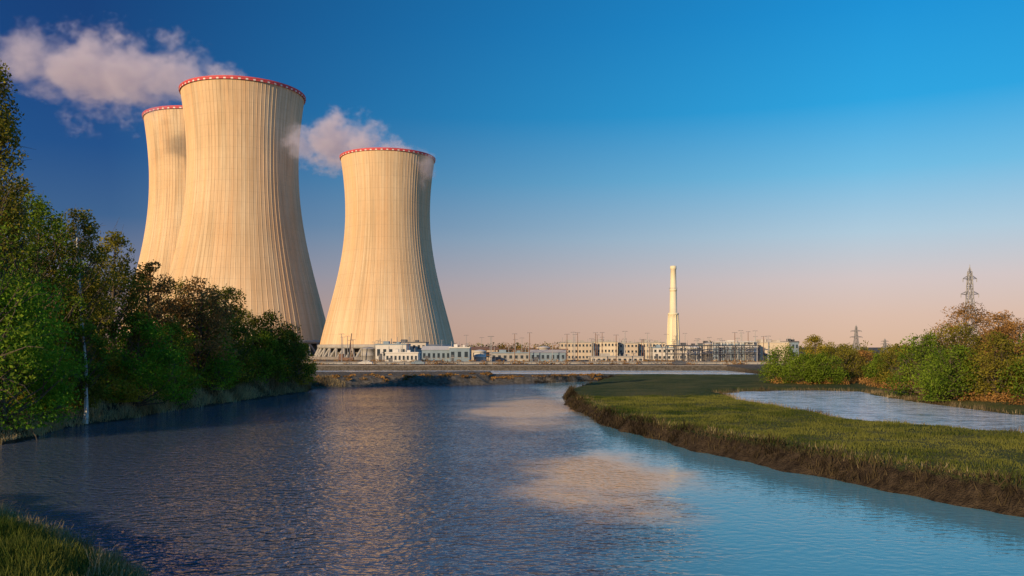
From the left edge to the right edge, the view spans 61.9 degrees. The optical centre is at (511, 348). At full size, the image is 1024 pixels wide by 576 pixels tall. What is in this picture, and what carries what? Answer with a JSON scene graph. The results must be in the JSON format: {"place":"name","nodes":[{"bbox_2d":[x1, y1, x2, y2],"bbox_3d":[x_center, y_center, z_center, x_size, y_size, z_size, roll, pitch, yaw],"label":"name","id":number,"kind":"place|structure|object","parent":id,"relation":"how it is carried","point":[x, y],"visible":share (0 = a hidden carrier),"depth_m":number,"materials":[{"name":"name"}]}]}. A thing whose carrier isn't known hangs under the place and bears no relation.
{"place":"outdoors","nodes":[
{"label":"outdoors","id":0,"kind":"place"},
{"bbox_2d":[0,381,1023,575],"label":"river water","id":1,"kind":"structure","parent":0,"point":[535,479],"depth_m":44.79,"materials":[{"name":"liquid"}]},
{"bbox_2d":[0,347,1023,575],"bbox_3d":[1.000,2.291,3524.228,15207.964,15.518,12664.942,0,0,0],"label":"ground","id":2,"kind":"structure","parent":0,"point":[630,385],"depth_m":81.80,"materials":[{"name":"soil"}]},
{"bbox_2d":[0,204,48,411],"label":"alder tree","id":3,"kind":"object","parent":2,"relation":"on","point":[4,337],"visible":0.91,"depth_m":72.37,"materials":[{"name":"green plant"}]},
{"bbox_2d":[0,60,54,403],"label":"poplar tree","id":4,"kind":"object","parent":2,"relation":"on","point":[6,122],"visible":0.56,"depth_m":80.24,"materials":[{"name":"green plant"}]},
{"bbox_2d":[0,173,73,386],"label":"ash tree","id":5,"kind":"object","parent":2,"relation":"on","point":[30,197],"visible":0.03,"depth_m":99.81,"materials":[{"name":"green plant"}]},
{"bbox_2d":[6,338,84,417],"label":"alder tree","id":6,"kind":"object","parent":2,"relation":"on","point":[60,386],"visible":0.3,"depth_m":83.18,"materials":[{"name":"green plant"}]},
{"bbox_2d":[0,265,94,439],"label":"alder tree","id":7,"kind":"object","parent":2,"relation":"on","point":[41,343],"visible":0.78,"depth_m":76.36,"materials":[{"name":"green plant"}]},
{"bbox_2d":[5,189,100,390],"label":"ash tree","id":8,"kind":"object","parent":2,"relation":"on","point":[40,205],"visible":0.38,"depth_m":89.30,"materials":[{"name":"green plant"}]},
{"bbox_2d":[0,506,142,575],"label":"foreground grass","id":9,"kind":"structure","parent":2,"relation":"on","point":[40,545],"depth_m":27.33,"materials":[{"name":"plant"}]},
{"bbox_2d":[24,208,118,378],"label":"ash tree","id":10,"kind":"object","parent":2,"relation":"on","point":[68,226],"visible":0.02,"depth_m":111.93,"materials":[{"name":"green plant"}]},
{"bbox_2d":[33,355,112,410],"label":"alder tree","id":11,"kind":"object","parent":2,"relation":"on","point":[96,388],"visible":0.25,"depth_m":89.92,"materials":[{"name":"green plant"}]},
{"bbox_2d":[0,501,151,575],"bbox_3d":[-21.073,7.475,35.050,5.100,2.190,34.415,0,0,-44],"label":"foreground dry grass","id":12,"kind":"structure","parent":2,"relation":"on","point":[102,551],"depth_m":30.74,"materials":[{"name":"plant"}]},
{"bbox_2d":[34,205,126,394],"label":"birch tree","id":13,"kind":"object","parent":2,"relation":"on","point":[88,229],"visible":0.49,"depth_m":93.34,"materials":[{"name":"green plant"}]},
{"bbox_2d":[62,317,112,423],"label":"birch tree","id":14,"kind":"object","parent":2,"relation":"on","point":[87,328],"visible":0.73,"depth_m":88.83,"materials":[{"name":"green plant"}]},
{"bbox_2d":[68,250,142,372],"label":"oak tree","id":15,"kind":"object","parent":2,"relation":"on","point":[110,294],"visible":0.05,"depth_m":121.57,"materials":[{"name":"green plant"}]},
{"bbox_2d":[75,217,156,386],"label":"ash tree","id":16,"kind":"object","parent":2,"relation":"on","point":[132,279],"visible":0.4,"depth_m":101.24,"materials":[{"name":"green plant"}]},
{"bbox_2d":[89,311,197,408],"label":"willow tree","id":17,"kind":"object","parent":2,"relation":"on","point":[141,367],"visible":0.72,"depth_m":100.15,"materials":[{"name":"green plant"}]},
{"bbox_2d":[5,369,295,416],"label":"undergrowth shrubs","id":18,"kind":"object","parent":2,"relation":"on","point":[203,386],"visible":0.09,"depth_m":128.94,"materials":[{"name":"green plant"}]},
{"bbox_2d":[124,259,180,380],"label":"maple tree","id":19,"kind":"object","parent":2,"relation":"on","point":[164,308],"visible":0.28,"depth_m":112.70,"materials":[{"name":"green plant"}]},
{"bbox_2d":[119,105,186,332],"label":"cooling tower","id":20,"kind":"structure","parent":2,"relation":"on","point":[166,139],"depth_m":643.14,"materials":[{"name":"concrete"}]},
{"bbox_2d":[130,277,196,373],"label":"ash tree","id":21,"kind":"object","parent":2,"relation":"on","point":[180,284],"visible":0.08,"depth_m":134.73,"materials":[{"name":"green plant"}]},
{"bbox_2d":[0,374,344,444],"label":"bank grass","id":22,"kind":"structure","parent":2,"relation":"on","point":[231,395],"depth_m":108.64,"materials":[{"name":"plant"}]},
{"bbox_2d":[141,319,210,401],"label":"willow tree","id":23,"kind":"object","parent":2,"relation":"on","point":[191,378],"visible":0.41,"depth_m":111.90,"materials":[{"name":"green plant"}]},
{"bbox_2d":[158,276,238,387],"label":"maple tree","id":24,"kind":"object","parent":2,"relation":"on","point":[196,314],"visible":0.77,"depth_m":120.79,"materials":[{"name":"green plant"}]},
{"bbox_2d":[151,294,252,387],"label":"oak tree","id":25,"kind":"object","parent":2,"relation":"on","point":[237,338],"visible":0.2,"depth_m":123.93,"materials":[{"name":"green plant"}]},
{"bbox_2d":[166,323,246,389],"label":"willow tree","id":26,"kind":"object","parent":2,"relation":"on","point":[217,373],"visible":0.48,"depth_m":122.46,"materials":[{"name":"green plant"}]},
{"bbox_2d":[185,283,260,378],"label":"oak tree","id":27,"kind":"object","parent":2,"relation":"on","point":[232,294],"visible":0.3,"depth_m":132.40,"materials":[{"name":"green plant"}]},
{"bbox_2d":[160,75,327,358],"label":"cooling tower","id":28,"kind":"structure","parent":2,"relation":"on","point":[241,226],"depth_m":461.32,"materials":[{"name":"concrete"}]},
{"bbox_2d":[231,309,274,374],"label":"oak tree","id":29,"kind":"object","parent":2,"relation":"on","point":[249,319],"visible":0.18,"depth_m":146.79,"materials":[{"name":"green plant"}]},
{"bbox_2d":[234,329,297,387],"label":"alder tree","id":30,"kind":"object","parent":2,"relation":"on","point":[266,339],"visible":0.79,"depth_m":143.95,"materials":[{"name":"green plant"}]},
{"bbox_2d":[244,309,315,381],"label":"alder tree","id":31,"kind":"object","parent":2,"relation":"on","point":[282,332],"visible":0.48,"depth_m":149.41,"materials":[{"name":"green plant"}]},
{"bbox_2d":[276,330,307,378],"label":"hawthorn tree","id":32,"kind":"object","parent":2,"relation":"on","point":[299,361],"visible":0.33,"depth_m":157.40,"materials":[{"name":"green plant"}]},
{"bbox_2d":[286,340,317,385],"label":"hawthorn tree","id":33,"kind":"object","parent":2,"relation":"on","point":[307,357],"visible":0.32,"depth_m":159.57,"materials":[{"name":"green plant"}]},
{"bbox_2d":[339,333,353,361],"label":"mobile crane","id":34,"kind":"object","parent":2,"relation":"on","point":[343,359],"visible":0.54,"depth_m":339.73,"materials":[{"name":"metal"}]},
{"bbox_2d":[358,360,372,363],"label":"parked car","id":35,"kind":"object","parent":2,"relation":"on","point":[365,362],"visible":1,"depth_m":270.15,"materials":[{"name":"white metal"}]},
{"bbox_2d":[361,347,375,361],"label":"storage tank","id":36,"kind":"object","parent":2,"relation":"on","point":[368,353],"visible":0.94,"depth_m":347.45,"materials":[{"name":"metal"}]},
{"bbox_2d":[309,147,453,359],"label":"cooling tower","id":37,"kind":"structure","parent":2,"relation":"on","point":[387,287],"depth_m":418.73,"materials":[{"name":"concrete"}]},
{"bbox_2d":[375,338,410,361],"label":"white turbine hall","id":38,"kind":"structure","parent":2,"relation":"on","point":[384,347],"depth_m":345.00,"materials":[{"name":"concrete"}]},
{"bbox_2d":[377,349,404,355],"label":"windows","id":39,"kind":"structure","parent":38,"relation":"in","point":[378,350],"depth_m":344.97,"materials":[{"name":"grey glass"}]},
{"bbox_2d":[385,349,420,361],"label":"site office","id":40,"kind":"structure","parent":2,"relation":"on","point":[408,355],"depth_m":318.00,"materials":[{"name":"paint"}]},
{"bbox_2d":[386,356,416,359],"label":"windows","id":41,"kind":"structure","parent":40,"relation":"in","point":[386,356],"depth_m":317.96,"materials":[{"name":"grey glass"}]},
{"bbox_2d":[393,343,428,359],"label":"walls","id":42,"kind":"structure","parent":2,"relation":"on","point":[416,349],"depth_m":362.00,"materials":[{"name":"concrete"}]},
{"bbox_2d":[393,339,428,342],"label":"roof","id":43,"kind":"structure","parent":42,"relation":"on","point":[416,341],"depth_m":362.98,"materials":[{"name":"metal"}]},
{"bbox_2d":[421,346,450,361],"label":"grey workshop","id":44,"kind":"structure","parent":2,"relation":"on","point":[433,353],"depth_m":335.00,"materials":[{"name":"concrete"}]},
{"bbox_2d":[423,353,448,357],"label":"windows","id":45,"kind":"structure","parent":44,"relation":"in","point":[438,354],"depth_m":334.93,"materials":[{"name":"grey glass"}]},
{"bbox_2d":[316,372,602,381],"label":"revetment scrub","id":46,"kind":"object","parent":2,"relation":"on","point":[483,373],"visible":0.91,"depth_m":187.32,"materials":[{"name":"brown plant"}]},
{"bbox_2d":[449,348,470,361],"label":"walls","id":47,"kind":"structure","parent":2,"relation":"on","point":[457,350],"depth_m":330.00,"materials":[{"name":"paint"}]},
{"bbox_2d":[451,352,467,356],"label":"windows","id":48,"kind":"structure","parent":47,"relation":"attached to","point":[465,354],"depth_m":329.96,"materials":[{"name":"grey glass"}]},
{"bbox_2d":[474,350,485,361],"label":"storage tank","id":49,"kind":"object","parent":2,"relation":"on","point":[479,355],"visible":0.96,"depth_m":347.91,"materials":[{"name":"metal"}]},
{"bbox_2d":[471,347,498,360],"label":"brick workshop","id":50,"kind":"structure","parent":2,"relation":"on","point":[473,349],"depth_m":380.52,"materials":[{"name":"brick"}]},
{"bbox_2d":[492,347,527,360],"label":"warehouse","id":51,"kind":"structure","parent":2,"relation":"on","point":[500,355],"depth_m":360.00,"materials":[{"name":"concrete"}]},
{"bbox_2d":[492,355,527,358],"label":"windows","id":52,"kind":"structure","parent":51,"relation":"in","point":[493,356],"depth_m":359.94,"materials":[{"name":"grey glass"}]},
{"bbox_2d":[461,341,560,356],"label":"distant trees","id":53,"kind":"object","parent":2,"relation":"on","point":[503,347],"visible":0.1,"depth_m":466.51,"materials":[{"name":"brown plant"}]},
{"bbox_2d":[316,365,726,365],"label":"quay wall","id":54,"kind":"structure","parent":2,"relation":"on","point":[521,365],"depth_m":262.25,"materials":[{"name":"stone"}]},
{"bbox_2d":[336,362,716,364],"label":"guard rail","id":55,"kind":"object","parent":54,"relation":"on","point":[531,363],"visible":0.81,"depth_m":262.78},
{"bbox_2d":[476,349,567,360],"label":"pipe rack","id":56,"kind":"object","parent":2,"relation":"on","point":[516,349],"visible":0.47,"depth_m":369.71,"materials":[{"name":"metal"}]},
{"bbox_2d":[536,346,549,349],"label":"storage tank","id":57,"kind":"object","parent":2,"relation":"on","point":[543,347],"visible":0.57,"depth_m":369.51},
{"bbox_2d":[308,359,785,364],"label":"bridge","id":58,"kind":"structure","parent":2,"relation":"on","point":[541,363],"depth_m":289.52,"materials":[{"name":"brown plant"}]},
{"bbox_2d":[530,350,565,361],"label":"grey shed","id":59,"kind":"structure","parent":2,"relation":"on","point":[541,355],"depth_m":345.00,"materials":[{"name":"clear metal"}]},
{"bbox_2d":[532,355,563,358],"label":"windows","id":60,"kind":"structure","parent":59,"relation":"in","point":[532,355],"depth_m":344.97,"materials":[{"name":"grey glass"}]},
{"bbox_2d":[558,337,592,359],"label":"long factory block","id":61,"kind":"structure","parent":2,"relation":"on","point":[584,350],"depth_m":400.00,"materials":[{"name":"concrete"}]},
{"bbox_2d":[559,344,590,357],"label":"windows","id":62,"kind":"structure","parent":61,"relation":"in","point":[559,344],"depth_m":399.98,"materials":[{"name":"grey glass"}]},
{"bbox_2d":[304,362,869,363],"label":"flood wall","id":63,"kind":"structure","parent":2,"relation":"on","point":[545,362],"depth_m":290.01,"materials":[{"name":"concrete"}]},
{"bbox_2d":[338,357,864,361],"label":"perimeter fence","id":64,"kind":"object","parent":2,"relation":"on","point":[562,359],"visible":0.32,"depth_m":304.97,"materials":[{"name":"metal"}]},
{"bbox_2d":[592,337,617,355],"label":"long factory block","id":65,"kind":"structure","parent":2,"relation":"on","point":[608,346],"depth_m":405.00,"materials":[{"name":"concrete"}]},
{"bbox_2d":[592,343,615,355],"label":"windows","id":66,"kind":"structure","parent":65,"relation":"in","point":[592,343],"depth_m":404.99,"materials":[{"name":"grey glass"}]},
{"bbox_2d":[588,351,643,361],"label":"warehouse","id":67,"kind":"structure","parent":2,"relation":"on","point":[603,356],"depth_m":340.00,"materials":[{"name":"paint"}]},
{"bbox_2d":[491,372,744,372],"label":"weir sill","id":68,"kind":"structure","parent":2,"relation":"on","point":[617,372],"depth_m":237.00,"materials":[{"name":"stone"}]},
{"bbox_2d":[618,338,638,355],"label":"long factory block","id":69,"kind":"structure","parent":2,"relation":"on","point":[631,348],"depth_m":410.00,"materials":[{"name":"concrete"}]},
{"bbox_2d":[635,338,665,358],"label":"long factory block","id":70,"kind":"structure","parent":2,"relation":"on","point":[644,345],"depth_m":415.00,"materials":[{"name":"concrete"}]},
{"bbox_2d":[651,348,673,359],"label":"walls","id":71,"kind":"structure","parent":2,"relation":"on","point":[661,353],"depth_m":385.00,"materials":[{"name":"concrete"}]},
{"bbox_2d":[652,349,673,357],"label":"windows","id":72,"kind":"structure","parent":71,"relation":"attached to","point":[663,351],"depth_m":384.96,"materials":[{"name":"grey glass"}]},
{"bbox_2d":[667,266,679,346],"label":"chimney stack","id":73,"kind":"object","parent":2,"relation":"on","point":[673,326],"visible":0.92,"depth_m":597.62,"materials":[{"name":"concrete"}]},
{"bbox_2d":[326,340,1022,351],"bbox_3d":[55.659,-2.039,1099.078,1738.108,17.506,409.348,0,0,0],"label":"distant tree belt","id":74,"kind":"object","parent":2,"relation":"on","point":[521,346],"visible":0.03,"depth_m":1096.98,"materials":[{"name":"green plant"}]},
{"bbox_2d":[672,360,686,363],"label":"parked car","id":75,"kind":"object","parent":2,"relation":"on","point":[679,362],"visible":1,"depth_m":270.15,"materials":[{"name":"grey metal"}]},
{"bbox_2d":[675,346,700,360],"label":"walls","id":76,"kind":"structure","parent":2,"relation":"on","point":[677,347],"depth_m":370.00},
{"bbox_2d":[687,346,698,361],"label":"storage tank","id":77,"kind":"object","parent":2,"relation":"on","point":[691,356],"visible":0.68,"depth_m":347.94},
{"bbox_2d":[703,343,711,361],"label":"storage tank","id":78,"kind":"object","parent":2,"relation":"on","point":[709,355],"visible":0.71,"depth_m":350.31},
{"bbox_2d":[698,344,717,360],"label":"walls","id":79,"kind":"structure","parent":2,"relation":"on","point":[714,356],"depth_m":375.00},
{"bbox_2d":[665,345,760,361],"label":"pipe rack","id":80,"kind":"object","parent":2,"relation":"on","point":[716,349],"visible":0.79,"depth_m":339.79,"materials":[{"name":"metal"}]},
{"bbox_2d":[718,344,743,359],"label":"walls","id":81,"kind":"structure","parent":2,"relation":"on","point":[732,351],"depth_m":378.00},
{"bbox_2d":[712,341,757,361],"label":"pipe rack","id":82,"kind":"object","parent":2,"relation":"on","point":[736,346],"visible":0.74,"depth_m":345.89,"materials":[{"name":"metal"}]},
{"bbox_2d":[745,342,756,360],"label":"storage tank","id":83,"kind":"object","parent":2,"relation":"on","point":[750,355],"visible":0.59,"depth_m":348.26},
{"bbox_2d":[755,337,788,360],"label":"cream storage hall","id":84,"kind":"structure","parent":2,"relation":"on","point":[773,344],"depth_m":355.00,"materials":[{"name":"metal"}]},
{"bbox_2d":[534,373,1023,505],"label":"river bank grass","id":85,"kind":"structure","parent":2,"relation":"on","point":[570,390],"depth_m":57.95,"materials":[{"name":"plant"}]},
{"bbox_2d":[758,342,808,382],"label":"willow tree","id":86,"kind":"object","parent":2,"relation":"on","point":[774,367],"visible":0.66,"depth_m":164.88,"materials":[{"name":"green plant"}]},
{"bbox_2d":[780,336,798,356],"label":"grey annex","id":87,"kind":"object","parent":2,"relation":"on","point":[794,343],"visible":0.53,"depth_m":352.00,"materials":[{"name":"concrete"}]},
{"bbox_2d":[577,393,1023,483],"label":"meadow grass","id":88,"kind":"structure","parent":2,"relation":"on","point":[784,413],"depth_m":68.18,"materials":[{"name":"plant"}]},
{"bbox_2d":[772,352,834,383],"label":"alder tree","id":89,"kind":"object","parent":2,"relation":"on","point":[798,366],"visible":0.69,"depth_m":159.06,"materials":[{"name":"green plant"}]},
{"bbox_2d":[794,334,836,373],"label":"willow tree","id":90,"kind":"object","parent":2,"relation":"on","point":[815,340],"visible":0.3,"depth_m":171.56,"materials":[{"name":"green plant"}]},
{"bbox_2d":[797,350,850,383],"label":"willow tree","id":91,"kind":"object","parent":2,"relation":"on","point":[837,376],"visible":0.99,"depth_m":156.40,"materials":[{"name":"green plant"}]},
{"bbox_2d":[822,344,869,380],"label":"alder tree","id":92,"kind":"object","parent":2,"relation":"on","point":[848,362],"visible":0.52,"depth_m":168.93,"materials":[{"name":"green plant"}]},
{"bbox_2d":[850,326,862,356],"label":"electricity pylon","id":93,"kind":"object","parent":2,"relation":"on","point":[856,330],"visible":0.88,"depth_m":499.59,"materials":[{"name":"metal"}]},
{"bbox_2d":[846,349,874,379],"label":"hawthorn tree","id":94,"kind":"object","parent":2,"relation":"on","point":[865,353],"visible":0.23,"depth_m":176.90,"materials":[{"name":"green plant"}]},
{"bbox_2d":[714,386,1023,431],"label":"pond edge reeds","id":95,"kind":"object","parent":2,"relation":"on","point":[874,392],"visible":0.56,"depth_m":112.18,"materials":[{"name":"green plant"}]},
{"bbox_2d":[799,344,947,361],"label":"distant trees","id":96,"kind":"object","parent":2,"relation":"on","point":[871,350],"visible":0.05,"depth_m":355.00,"materials":[{"name":"green plant"}]},
{"bbox_2d":[857,353,903,380],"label":"alder tree","id":97,"kind":"object","parent":2,"relation":"on","point":[873,367],"visible":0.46,"depth_m":164.04,"materials":[{"name":"green plant"}]},
{"bbox_2d":[763,374,1023,404],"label":"riverside shrubs","id":98,"kind":"object","parent":2,"relation":"on","point":[1000,398],"visible":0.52,"depth_m":118.25,"materials":[{"name":"brown plant"}]},
{"bbox_2d":[869,343,919,384],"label":"alder tree","id":99,"kind":"object","parent":2,"relation":"on","point":[888,361],"visible":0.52,"depth_m":150.22,"materials":[{"name":"green plant"}]},
{"bbox_2d":[880,331,959,397],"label":"willow tree","id":100,"kind":"object","parent":2,"relation":"on","point":[919,358],"visible":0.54,"depth_m":121.80,"materials":[{"name":"green plant"}]},
{"bbox_2d":[907,321,988,390],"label":"alder tree","id":101,"kind":"object","parent":2,"relation":"on","point":[975,340],"visible":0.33,"depth_m":126.99,"materials":[{"name":"green plant"}]},
{"bbox_2d":[913,342,1000,402],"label":"willow tree","id":102,"kind":"object","parent":2,"relation":"on","point":[932,380],"visible":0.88,"depth_m":110.37,"materials":[{"name":"green plant"}]},
{"bbox_2d":[932,301,1000,388],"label":"maple tree","id":103,"kind":"object","parent":2,"relation":"on","point":[960,314],"visible":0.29,"depth_m":139.97,"materials":[{"name":"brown plant"}]},
{"bbox_2d":[961,265,978,343],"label":"electricity pylon","id":104,"kind":"object","parent":2,"relation":"on","point":[967,292],"visible":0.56,"depth_m":249.77,"materials":[{"name":"metal"}]},
{"bbox_2d":[951,325,1023,399],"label":"willow tree","id":105,"kind":"object","parent":2,"relation":"on","point":[997,341],"visible":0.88,"depth_m":106.71,"materials":[{"name":"green plant"}]},
{"bbox_2d":[970,309,1023,385],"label":"maple tree","id":106,"kind":"object","parent":2,"relation":"on","point":[996,317],"visible":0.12,"depth_m":131.73,"materials":[{"name":"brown plant"}]},
{"bbox_2d":[974,314,1023,390],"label":"maple tree","id":107,"kind":"object","parent":2,"relation":"on","point":[1010,327],"visible":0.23,"depth_m":118.42,"materials":[{"name":"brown plant"}]},
{"bbox_2d":[993,331,1023,402],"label":"willow tree","id":108,"kind":"object","parent":2,"relation":"on","point":[1016,378],"visible":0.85,"depth_m":103.81,"materials":[{"name":"green plant"}]},
{"bbox_2d":[0,0,1023,347],"label":"sky","id":109,"kind":"structure","parent":0,"point":[826,169],"materials":[{"name":"blue"}]},
{"bbox_2d":[316,370,752,374],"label":"canal water","id":110,"kind":"structure","parent":0,"point":[553,371],"depth_m":249.61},
{"bbox_2d":[728,390,1023,432],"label":"pond water","id":111,"kind":"structure","parent":0,"point":[857,405],"depth_m":98.65,"materials":[{"name":"liquid"}]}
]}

